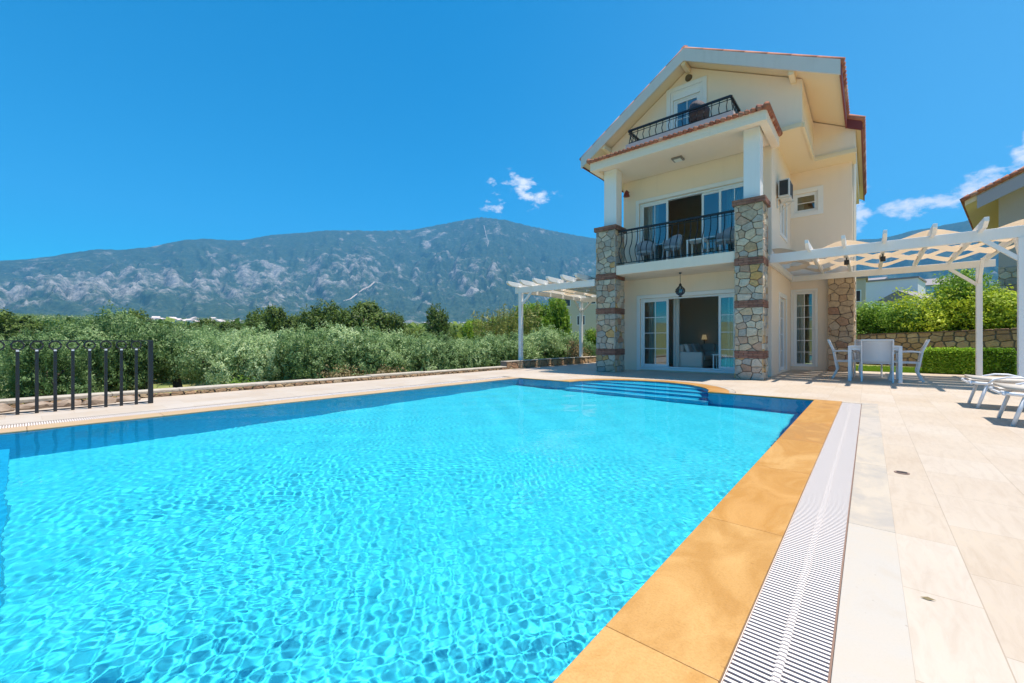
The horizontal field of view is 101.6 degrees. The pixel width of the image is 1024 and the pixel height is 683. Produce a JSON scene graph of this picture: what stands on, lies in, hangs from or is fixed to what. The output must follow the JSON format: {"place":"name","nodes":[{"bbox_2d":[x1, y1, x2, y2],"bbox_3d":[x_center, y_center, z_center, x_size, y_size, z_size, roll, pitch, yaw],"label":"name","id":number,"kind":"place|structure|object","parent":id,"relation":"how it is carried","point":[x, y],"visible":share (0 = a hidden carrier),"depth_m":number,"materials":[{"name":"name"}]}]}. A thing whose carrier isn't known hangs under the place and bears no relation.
{"place":"outdoors","nodes":[
{"label":"outdoors","id":0,"kind":"place"},
{"bbox_2d":[0,378,813,682],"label":"water","id":1,"kind":"structure","parent":0,"point":[519,530],"depth_m":2.27,"materials":[{"name":"liquid"}]},
{"bbox_2d":[17,315,811,403],"bbox_3d":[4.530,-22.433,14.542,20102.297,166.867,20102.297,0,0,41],"label":"ground","id":2,"kind":"structure","parent":0,"point":[163,385],"depth_m":20.68,"materials":[{"name":"brown plant"}]},
{"bbox_2d":[0,330,45,398],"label":"olive tree","id":3,"kind":"object","parent":2,"relation":"on","point":[4,376],"visible":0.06,"depth_m":12.04,"materials":[{"name":"green plant"}]},
{"bbox_2d":[0,307,49,339],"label":"broadleaf tree","id":4,"kind":"object","parent":2,"relation":"on","point":[13,330],"visible":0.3,"depth_m":48.10,"materials":[{"name":"green plant"}]},
{"bbox_2d":[0,326,101,404],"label":"olive tree","id":5,"kind":"object","parent":2,"relation":"on","point":[27,377],"visible":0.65,"depth_m":11.18,"materials":[{"name":"green plant"}]},
{"bbox_2d":[27,321,129,396],"bbox_3d":[-13.632,0.869,12.987,2.412,3.280,2.518,0,0,-10],"label":"olive tree","id":6,"kind":"object","parent":2,"relation":"on","point":[95,370],"visible":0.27,"depth_m":12.92,"materials":[{"name":"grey plant"}]},
{"bbox_2d":[43,300,158,396],"bbox_3d":[-13.467,0.667,13.972,2.746,4.006,2.736,0,0,-4],"label":"olive tree","id":7,"kind":"object","parent":2,"relation":"on","point":[106,324],"visible":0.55,"depth_m":13.61,"materials":[{"name":"green plant"}]},
{"bbox_2d":[112,308,148,328],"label":"broadleaf tree","id":8,"kind":"object","parent":2,"relation":"on","point":[137,314],"visible":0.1,"depth_m":60.04,"materials":[{"name":"green plant"}]},
{"bbox_2d":[112,315,183,394],"bbox_3d":[-13.118,0.835,14.894,3.022,3.502,2.552,0,0,-9],"label":"olive tree","id":9,"kind":"object","parent":2,"relation":"on","point":[144,344],"visible":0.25,"depth_m":14.61,"materials":[{"name":"green plant"}]},
{"bbox_2d":[141,318,171,332],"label":"broadleaf tree","id":10,"kind":"object","parent":2,"relation":"on","point":[150,320],"visible":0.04,"depth_m":59.30,"materials":[{"name":"green plant"}]},
{"bbox_2d":[138,319,212,391],"bbox_3d":[-12.331,0.876,15.377,3.025,3.408,2.554,0,0,11],"label":"olive tree","id":11,"kind":"object","parent":2,"relation":"on","point":[178,382],"visible":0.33,"depth_m":14.82,"materials":[{"name":"green plant"}]},
{"bbox_2d":[164,328,224,381],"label":"olive tree","id":12,"kind":"object","parent":2,"relation":"on","point":[214,331],"visible":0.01,"depth_m":21.93,"materials":[{"name":"green plant"}]},
{"bbox_2d":[158,325,245,385],"bbox_3d":[-10.749,0.978,14.879,2.927,3.140,2.472,0,0,30],"label":"olive tree","id":13,"kind":"object","parent":2,"relation":"on","point":[187,361],"visible":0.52,"depth_m":14.38,"materials":[{"name":"green plant"}]},
{"bbox_2d":[185,316,219,333],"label":"broadleaf tree","id":14,"kind":"object","parent":2,"relation":"on","point":[206,322],"visible":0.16,"depth_m":62.20,"materials":[{"name":"green plant"}]},
{"bbox_2d":[185,323,221,334],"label":"olive tree","id":15,"kind":"object","parent":2,"relation":"on","point":[207,328],"visible":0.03,"depth_m":30.29,"materials":[{"name":"green plant"}]},
{"bbox_2d":[218,320,243,334],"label":"broadleaf tree","id":16,"kind":"object","parent":2,"relation":"on","point":[222,326],"visible":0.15,"depth_m":58.90,"materials":[{"name":"green plant"}]},
{"bbox_2d":[218,325,254,339],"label":"olive tree","id":17,"kind":"object","parent":2,"relation":"on","point":[229,332],"visible":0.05,"depth_m":31.76,"materials":[{"name":"green plant"}]},
{"bbox_2d":[200,322,282,390],"bbox_3d":[-9.180,0.944,14.426,2.653,3.282,2.615,0,0,-32],"label":"olive tree","id":18,"kind":"object","parent":2,"relation":"on","point":[224,371],"visible":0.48,"depth_m":13.87,"materials":[{"name":"green plant"}]},
{"bbox_2d":[223,375,261,388],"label":"dry shrub","id":19,"kind":"object","parent":2,"relation":"on","point":[234,382],"visible":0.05,"depth_m":11.79,"materials":[{"name":"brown plant"}]},
{"bbox_2d":[241,306,266,333],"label":"broadleaf tree","id":20,"kind":"object","parent":2,"relation":"on","point":[255,316],"visible":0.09,"depth_m":57.26,"materials":[{"name":"green plant"}]},
{"bbox_2d":[235,324,316,385],"bbox_3d":[-8.024,0.977,14.482,2.407,3.179,2.513,0,0,12],"label":"olive tree","id":21,"kind":"object","parent":2,"relation":"on","point":[275,370],"visible":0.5,"depth_m":13.77,"materials":[{"name":"green plant"}]},
{"bbox_2d":[252,305,302,335],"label":"broadleaf tree","id":22,"kind":"object","parent":2,"relation":"on","point":[275,320],"visible":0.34,"depth_m":54.40,"materials":[{"name":"green plant"}]},
{"bbox_2d":[0,356,596,407],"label":"parapet wall","id":23,"kind":"structure","parent":2,"relation":"on","point":[505,365],"depth_m":9.38,"materials":[{"name":"stone"}]},
{"bbox_2d":[270,322,354,384],"bbox_3d":[-6.992,0.935,14.538,2.617,3.227,2.607,0,0,39],"label":"olive tree","id":24,"kind":"object","parent":2,"relation":"on","point":[300,355],"visible":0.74,"depth_m":13.87,"materials":[{"name":"green plant"}]},
{"bbox_2d":[295,298,345,336],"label":"broadleaf tree","id":25,"kind":"object","parent":2,"relation":"on","point":[314,318],"visible":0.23,"depth_m":51.71,"materials":[{"name":"green plant"}]},
{"bbox_2d":[317,362,367,381],"bbox_3d":[-4.986,1.334,12.529,1.762,1.350,1.598,0,0,41],"label":"dry shrub","id":26,"kind":"object","parent":2,"relation":"on","point":[348,373],"visible":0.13,"depth_m":12.59,"materials":[{"name":"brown plant"}]},
{"bbox_2d":[312,320,379,378],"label":"olive tree","id":27,"kind":"object","parent":2,"relation":"on","point":[333,331],"visible":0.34,"depth_m":14.88,"materials":[{"name":"green plant"}]},
{"bbox_2d":[325,299,394,337],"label":"broadleaf tree","id":28,"kind":"object","parent":2,"relation":"on","point":[360,313],"visible":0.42,"depth_m":50.95,"materials":[{"name":"green plant"}]},
{"bbox_2d":[342,323,419,377],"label":"olive tree","id":29,"kind":"object","parent":2,"relation":"on","point":[393,358],"visible":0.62,"depth_m":15.32,"materials":[{"name":"green plant"}]},
{"bbox_2d":[366,364,408,377],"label":"dry shrub","id":30,"kind":"object","parent":2,"relation":"on","point":[383,370],"visible":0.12,"depth_m":13.45,"materials":[{"name":"brown plant"}]},
{"bbox_2d":[372,306,405,338],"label":"broadleaf tree","id":31,"kind":"object","parent":2,"relation":"on","point":[398,319],"visible":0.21,"depth_m":53.24,"materials":[{"name":"green plant"}]},
{"bbox_2d":[402,325,426,339],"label":"broadleaf tree","id":32,"kind":"object","parent":2,"relation":"on","point":[410,331],"visible":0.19,"depth_m":57.36,"materials":[{"name":"green plant"}]},
{"bbox_2d":[383,327,448,373],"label":"olive tree","id":33,"kind":"object","parent":2,"relation":"on","point":[426,349],"visible":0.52,"depth_m":16.36,"materials":[{"name":"green plant"}]},
{"bbox_2d":[424,303,452,340],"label":"broadleaf tree","id":34,"kind":"object","parent":2,"relation":"on","point":[438,320],"visible":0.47,"depth_m":59.28,"materials":[{"name":"green plant"}]},
{"bbox_2d":[413,330,481,372],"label":"olive tree","id":35,"kind":"object","parent":2,"relation":"on","point":[452,349],"visible":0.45,"depth_m":16.93,"materials":[{"name":"green plant"}]},
{"bbox_2d":[459,318,484,342],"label":"leafy tree","id":36,"kind":"object","parent":2,"relation":"on","point":[468,326],"visible":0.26,"depth_m":39.08,"materials":[{"name":"green plant"}]},
{"bbox_2d":[448,333,505,368],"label":"olive tree","id":37,"kind":"object","parent":2,"relation":"on","point":[484,353],"visible":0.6,"depth_m":17.82,"materials":[{"name":"green plant"}]},
{"bbox_2d":[471,309,511,341],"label":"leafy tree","id":38,"kind":"object","parent":2,"relation":"on","point":[491,325],"visible":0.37,"depth_m":28.64,"materials":[{"name":"green plant"}]},
{"bbox_2d":[478,315,517,336],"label":"leafy tree","id":39,"kind":"object","parent":2,"relation":"on","point":[498,327],"visible":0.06,"depth_m":35.34,"materials":[{"name":"green plant"}]},
{"bbox_2d":[0,284,997,340],"bbox_3d":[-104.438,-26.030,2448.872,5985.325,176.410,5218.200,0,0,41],"label":"woodland","id":40,"kind":"object","parent":2,"relation":"on","point":[456,330],"visible":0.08,"depth_m":97.46,"materials":[{"name":"green plant"}]},
{"bbox_2d":[474,330,534,365],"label":"olive tree","id":41,"kind":"object","parent":2,"relation":"on","point":[509,347],"visible":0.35,"depth_m":18.78,"materials":[{"name":"green plant"}]},
{"bbox_2d":[496,299,542,344],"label":"leafy tree","id":42,"kind":"object","parent":2,"relation":"on","point":[510,323],"visible":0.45,"depth_m":26.74,"materials":[{"name":"green plant"}]},
{"bbox_2d":[511,302,535,326],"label":"leafy tree","id":43,"kind":"object","parent":2,"relation":"on","point":[516,307],"visible":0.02,"depth_m":39.91,"materials":[{"name":"green plant"}]},
{"bbox_2d":[514,323,562,359],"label":"olive tree","id":44,"kind":"object","parent":2,"relation":"on","point":[546,335],"visible":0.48,"depth_m":20.35,"materials":[{"name":"green plant"}]},
{"bbox_2d":[524,301,554,336],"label":"leafy tree","id":45,"kind":"object","parent":2,"relation":"on","point":[543,312],"visible":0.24,"depth_m":33.67,"materials":[{"name":"green plant"}]},
{"bbox_2d":[547,298,571,339],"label":"leafy tree","id":46,"kind":"object","parent":2,"relation":"on","point":[561,315],"visible":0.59,"depth_m":35.34,"materials":[{"name":"green plant"}]},
{"bbox_2d":[540,327,591,358],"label":"olive tree","id":47,"kind":"object","parent":2,"relation":"on","point":[563,341],"visible":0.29,"depth_m":21.47,"materials":[{"name":"green plant"}]},
{"bbox_2d":[565,337,591,356],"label":"dry shrub","id":48,"kind":"object","parent":2,"relation":"on","point":[574,352],"visible":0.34,"depth_m":19.37,"materials":[{"name":"brown plant"}]},
{"bbox_2d":[562,339,595,355],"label":"olive tree","id":49,"kind":"object","parent":2,"relation":"on","point":[592,348],"visible":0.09,"depth_m":27.34,"materials":[{"name":"green plant"}]},
{"bbox_2d":[562,295,596,343],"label":"beige house","id":50,"kind":"structure","parent":2,"relation":"on","point":[589,316],"depth_m":59.02,"materials":[{"name":"paint"}]},
{"bbox_2d":[583,327,595,352],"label":"leafy tree","id":51,"kind":"object","parent":2,"relation":"on","point":[590,335],"visible":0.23,"depth_m":29.65,"materials":[{"name":"green plant"}]},
{"bbox_2d":[856,276,867,308],"bbox_3d":[29.235,-2.382,36.000,2.200,6.000,3.300,0,0,41],"label":"neighbour annex","id":52,"kind":"object","parent":2,"relation":"on","point":[861,289],"visible":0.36,"depth_m":34.42,"materials":[{"name":"paint"}]},
{"bbox_2d":[866,276,926,306],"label":"white house","id":53,"kind":"structure","parent":2,"relation":"on","point":[878,288],"depth_m":64.89,"materials":[{"name":"paint"}]},
{"bbox_2d":[877,290,935,307],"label":"gable house","id":54,"kind":"structure","parent":2,"relation":"on","point":[891,298],"depth_m":61.34,"materials":[{"name":"paint"}]},
{"bbox_2d":[925,277,960,296],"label":"gable house","id":55,"kind":"structure","parent":2,"relation":"on","point":[928,284],"depth_m":102.85,"materials":[{"name":"paint"}]},
{"bbox_2d":[960,166,1023,295],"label":"neighbour villa","id":56,"kind":"object","parent":2,"relation":"on","point":[999,202],"visible":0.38,"depth_m":17.45,"materials":[{"name":"paint"}]},
{"bbox_2d":[0,217,998,323],"bbox_3d":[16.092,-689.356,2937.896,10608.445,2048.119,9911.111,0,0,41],"label":"mountain","id":57,"kind":"structure","parent":0,"point":[461,272],"depth_m":3911.81,"materials":[{"name":"stone"}]},
{"bbox_2d":[0,362,1023,682],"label":"pavement","id":58,"kind":"structure","parent":0,"point":[956,494],"depth_m":3.01,"materials":[{"name":"tile"}]},
{"bbox_2d":[0,403,14,412],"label":"rock","id":59,"kind":"object","parent":58,"relation":"on","point":[4,407],"visible":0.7,"depth_m":5.87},
{"bbox_2d":[20,401,52,409],"bbox_3d":[-7.039,0.976,6.199,0.239,0.138,0.432,0,0,41],"label":"rock","id":60,"kind":"object","parent":58,"relation":"on","point":[42,404],"visible":0.49,"depth_m":6.14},
{"bbox_2d":[50,399,81,407],"bbox_3d":[-6.804,0.976,6.409,0.304,0.166,0.272,0,0,-10],"label":"rock","id":61,"kind":"object","parent":58,"relation":"on","point":[65,403],"visible":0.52,"depth_m":6.33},
{"bbox_2d":[0,340,152,414],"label":"metal fence","id":62,"kind":"object","parent":58,"relation":"on","point":[89,406],"visible":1,"depth_m":6.07,"materials":[{"name":"black metal"}]},
{"bbox_2d":[81,395,116,405],"bbox_3d":[-6.552,0.969,6.628,0.246,0.207,0.413,0,0,41],"label":"rock","id":63,"kind":"object","parent":58,"relation":"on","point":[98,400],"visible":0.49,"depth_m":6.57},
{"bbox_2d":[116,395,140,401],"bbox_3d":[-6.411,0.981,6.944,0.334,0.140,0.254,0,0,-18],"label":"rock","id":64,"kind":"object","parent":58,"relation":"on","point":[128,398],"visible":0.47,"depth_m":6.89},
{"bbox_2d":[0,377,505,428],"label":"overflow grate","id":65,"kind":"object","parent":58,"relation":"in","point":[86,418],"visible":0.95,"depth_m":6.38,"materials":[{"name":"beige plastic"}]},
{"bbox_2d":[0,377,915,682],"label":"swimming pool","id":66,"kind":"structure","parent":58,"relation":"in","point":[682,615],"depth_m":1.75,"materials":[{"name":"tile"}]},
{"bbox_2d":[506,273,595,359],"bbox_3d":[2.869,-0.580,16.217,3.600,3.160,5.550,0,0,41],"label":"pergola","id":67,"kind":"object","parent":58,"relation":"on","point":[571,288],"visible":0.62,"depth_m":15.59,"materials":[{"name":"white paint"}]},
{"bbox_2d":[579,45,866,379],"bbox_3d":[8.826,-4.005,16.517,7.896,10.010,13.416,0,0,41],"label":"villa","id":68,"kind":"object","parent":58,"relation":"on","point":[758,133],"visible":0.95,"depth_m":13.17,"materials":[{"name":"beige paint"}]},
{"bbox_2d":[636,241,654,262],"bbox_3d":[4.271,-2.841,13.399,0.579,0.845,0.566,0,0,21],"label":"balcony chair","id":69,"kind":"object","parent":68,"relation":"on","point":[643,248],"visible":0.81,"depth_m":13.51,"materials":[{"name":"grey"}]},
{"bbox_2d":[662,234,681,259],"bbox_3d":[4.864,-2.841,12.696,0.566,0.845,0.579,0,0,-34],"label":"balcony chair","id":70,"kind":"object","parent":68,"relation":"on","point":[673,244],"visible":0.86,"depth_m":12.72,"materials":[{"name":"white plastic"}]},
{"bbox_2d":[671,155,684,162],"bbox_3d":[4.973,-5.431,12.520,0.300,0.073,0.300,0,0,41],"label":"ceiling light","id":71,"kind":"object","parent":68,"relation":"attached to","point":[678,159],"visible":1,"depth_m":12.46,"materials":[{"name":"glass"}]},
{"bbox_2d":[675,272,684,296],"bbox_3d":[5.102,-1.700,12.672,0.298,0.739,0.297,0,0,41],"label":"hanging lantern","id":72,"kind":"object","parent":68,"relation":"hanging from","point":[682,290],"visible":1,"depth_m":12.66,"materials":[{"name":"black metal"}]},
{"bbox_2d":[673,85,699,127],"bbox_3d":[5.531,-6.955,13.204,0.820,2.010,0.135,0,0,40],"label":"balcony door","id":73,"kind":"structure","parent":68,"relation":"in","point":[695,89],"depth_m":13.21,"materials":[{"name":"white plastic"}]},
{"bbox_2d":[640,293,734,372],"bbox_3d":[5.659,-0.228,13.131,3.340,2.375,0.220,0,0,40],"label":"sliding door","id":74,"kind":"structure","parent":68,"relation":"in","point":[655,366],"depth_m":13.63,"materials":[{"name":"white plastic"}]},
{"bbox_2d":[640,182,742,262],"bbox_3d":[5.680,-3.527,13.179,3.370,2.215,0.120,0,0,40],"label":"sliding door","id":75,"kind":"structure","parent":68,"relation":"in","point":[719,190],"depth_m":13.24,"materials":[{"name":"white plastic"}]},
{"bbox_2d":[686,237,708,256],"bbox_3d":[5.483,-2.695,12.348,0.500,0.550,0.500,0,0,41],"label":"side table","id":76,"kind":"object","parent":68,"relation":"on","point":[692,241],"visible":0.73,"depth_m":12.32,"materials":[{"name":"white paint"}]},
{"bbox_2d":[679,344,718,367],"bbox_3d":[6.419,0.520,14.375,0.890,0.840,2.100,0,0,41],"label":"sofa","id":77,"kind":"object","parent":68,"relation":"on","point":[694,355],"visible":0.87,"depth_m":13.72,"materials":[{"name":"beige fabric"}]},
{"bbox_2d":[689,100,709,122],"bbox_3d":[5.511,-6.541,12.307,0.566,0.845,0.579,0,0,-39],"label":"attic chair","id":78,"kind":"object","parent":68,"relation":"on","point":[692,118],"visible":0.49,"depth_m":12.11,"materials":[{"name":"wicker"}]},
{"bbox_2d":[702,343,726,364],"bbox_3d":[7.656,0.520,14.969,2.100,0.840,0.890,0,0,41],"label":"sofa","id":79,"kind":"object","parent":68,"relation":"on","point":[710,347],"visible":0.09,"depth_m":15.32,"materials":[{"name":"beige fabric"}]},
{"bbox_2d":[712,354,726,367],"bbox_3d":[6.620,0.680,13.217,0.420,0.520,0.420,0,0,41],"label":"side table","id":80,"kind":"object","parent":68,"relation":"on","point":[725,355],"visible":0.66,"depth_m":13.18,"materials":[{"name":"white paint"}]},
{"bbox_2d":[713,226,734,253],"bbox_3d":[6.033,-2.841,11.827,0.566,0.845,0.579,0,0,-20],"label":"balcony chair","id":81,"kind":"object","parent":68,"relation":"on","point":[726,238],"visible":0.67,"depth_m":11.91,"materials":[{"name":"white plastic"}]},
{"bbox_2d":[781,298,783,369],"bbox_3d":[8.480,-0.205,13.240,0.080,2.290,1.250,0,0,40],"label":"side door","id":82,"kind":"structure","parent":68,"relation":"in","point":[782,300],"depth_m":13.64,"materials":[{"name":"white plastic"}]},
{"bbox_2d":[777,178,793,216],"bbox_3d":[8.181,-3.999,12.477,0.365,1.401,0.932,0,0,41],"label":"air conditioner","id":83,"kind":"object","parent":68,"relation":"attached to","point":[785,190],"visible":1,"depth_m":12.17,"materials":[{"name":"grey"}]},
{"bbox_2d":[793,291,814,366],"bbox_3d":[10.067,-0.410,14.389,0.620,2.580,0.080,0,0,40],"label":"terrace door","id":84,"kind":"structure","parent":68,"relation":"in","point":[795,294],"depth_m":14.37,"materials":[{"name":"white plastic"}]},
{"bbox_2d":[794,191,817,213],"bbox_3d":[10.101,-4.735,14.360,0.670,0.650,0.080,0,0,40],"label":"small window","id":85,"kind":"structure","parent":68,"relation":"in","point":[815,193],"depth_m":14.33,"materials":[{"name":"white plastic"}]},
{"bbox_2d":[720,402,861,682],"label":"overflow grate","id":86,"kind":"object","parent":58,"relation":"on","point":[788,634],"visible":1,"depth_m":1.71,"materials":[{"name":"beige plastic"}]},
{"bbox_2d":[827,339,860,377],"bbox_3d":[8.921,0.486,11.187,0.745,1.041,0.638,0,0,41],"label":"garden chair","id":87,"kind":"object","parent":58,"relation":"on","point":[834,351],"visible":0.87,"depth_m":11.08,"materials":[{"name":"white paint"}]},
{"bbox_2d":[853,340,882,377],"bbox_3d":[9.981,0.486,11.717,0.638,1.041,0.745,0,0,41],"label":"garden chair","id":88,"kind":"object","parent":58,"relation":"on","point":[856,355],"visible":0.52,"depth_m":12.01,"materials":[{"name":"white paint"}]},
{"bbox_2d":[848,345,901,382],"bbox_3d":[9.223,0.562,10.645,1.000,0.875,1.330,0,0,41],"label":"garden table","id":89,"kind":"object","parent":58,"relation":"on","point":[898,364],"visible":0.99,"depth_m":10.43,"materials":[{"name":"white plastic"}]},
{"bbox_2d":[860,339,894,382],"bbox_3d":[8.932,0.486,10.227,0.638,1.041,0.745,0,0,41],"label":"garden chair","id":90,"kind":"object","parent":58,"relation":"on","point":[877,351],"visible":1,"depth_m":10.03,"materials":[{"name":"white"}]},
{"bbox_2d":[768,217,1023,376],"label":"pergola","id":91,"kind":"object","parent":58,"relation":"on","point":[941,240],"visible":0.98,"depth_m":10.49,"materials":[{"name":"white paint"}]},
{"bbox_2d":[888,339,929,381],"bbox_3d":[9.884,0.486,10.430,0.745,1.041,0.638,0,0,41],"label":"garden chair","id":92,"kind":"object","parent":58,"relation":"on","point":[920,356],"visible":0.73,"depth_m":10.19,"materials":[{"name":"white paint"}]},
{"bbox_2d":[961,373,1023,408],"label":"sun lounger","id":93,"kind":"object","parent":58,"relation":"on","point":[987,381],"visible":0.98,"depth_m":6.18,"materials":[{"name":"white paint"}]},
{"bbox_2d":[989,382,1023,425],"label":"sun lounger","id":94,"kind":"object","parent":58,"relation":"on","point":[1006,390],"visible":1,"depth_m":5.04,"materials":[{"name":"white paint"}]},
{"bbox_2d":[0,0,1023,260],"label":"sky","id":95,"kind":"structure","parent":0,"point":[125,124],"materials":[{"name":"blue"}]},
{"bbox_2d":[856,363,912,367],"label":"soil","id":96,"kind":"structure","parent":0,"point":[879,365],"depth_m":17.07,"materials":[{"name":"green plant"}]},
{"bbox_2d":[857,328,1016,366],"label":"retaining wall","id":97,"kind":"structure","parent":96,"relation":"on","point":[992,338],"depth_m":15.58,"materials":[{"name":"stone"}]},
{"label":"lawn soil","id":98,"kind":"structure","parent":0,"visible":0},
{"bbox_2d":[856,365,1016,376],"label":"grass","id":99,"kind":"structure","parent":98,"relation":"on","point":[875,368],"depth_m":14.01,"materials":[{"name":"plant"}]},
{"bbox_2d":[922,346,974,374],"bbox_3d":[13.334,0.578,12.808,1.165,0.863,0.988,0,0,41],"label":"clipped hedge","id":100,"kind":"object","parent":98,"relation":"on","point":[952,360],"visible":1,"depth_m":12.52,"materials":[{"name":"green plant"}]},
{"bbox_2d":[983,347,1016,375],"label":"clipped hedge","id":101,"kind":"object","parent":98,"relation":"on","point":[1000,360],"visible":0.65,"depth_m":11.86,"materials":[{"name":"green plant"}]},
{"label":"terrain","id":102,"kind":"structure","parent":0,"visible":0},
{"bbox_2d":[856,309,873,337],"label":"garden shrub","id":103,"kind":"object","parent":102,"relation":"on","point":[859,329],"visible":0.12,"depth_m":19.48,"materials":[{"name":"green plant"}]},
{"bbox_2d":[856,297,903,333],"bbox_3d":[17.033,-1.053,19.312,2.781,1.928,2.315,0,0,41],"label":"garden shrub","id":104,"kind":"object","parent":102,"relation":"on","point":[869,312],"visible":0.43,"depth_m":19.10,"materials":[{"name":"green plant"}]},
{"bbox_2d":[866,299,941,334],"bbox_3d":[16.744,-0.972,17.952,2.510,1.766,2.587,0,0,-27],"label":"garden shrub","id":105,"kind":"object","parent":102,"relation":"on","point":[891,316],"visible":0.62,"depth_m":17.64,"materials":[{"name":"green plant"}]},
{"bbox_2d":[886,286,984,333],"bbox_3d":[17.189,-1.190,17.087,3.064,2.202,3.083,0,0,41],"label":"garden shrub","id":106,"kind":"object","parent":102,"relation":"on","point":[938,321],"visible":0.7,"depth_m":16.53,"materials":[{"name":"green plant"}]},
{"bbox_2d":[924,268,1003,330],"bbox_3d":[17.884,-1.631,16.681,2.389,3.073,2.332,0,0,41],"label":"garden shrub","id":107,"kind":"object","parent":102,"relation":"on","point":[956,281],"visible":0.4,"depth_m":16.33,"materials":[{"name":"green plant"}]},
{"bbox_2d":[948,284,1016,330],"bbox_3d":[17.960,-1.092,15.868,2.251,2.003,2.375,0,0,-22],"label":"garden shrub","id":108,"kind":"object","parent":102,"relation":"on","point":[990,300],"visible":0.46,"depth_m":15.35,"materials":[{"name":"green plant"}]},
{"bbox_2d":[966,290,1016,330],"bbox_3d":[18.306,-1.055,15.283,2.498,1.927,2.310,0,0,41],"label":"garden shrub","id":109,"kind":"object","parent":102,"relation":"on","point":[1007,311],"visible":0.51,"depth_m":15.01,"materials":[{"name":"green plant"}]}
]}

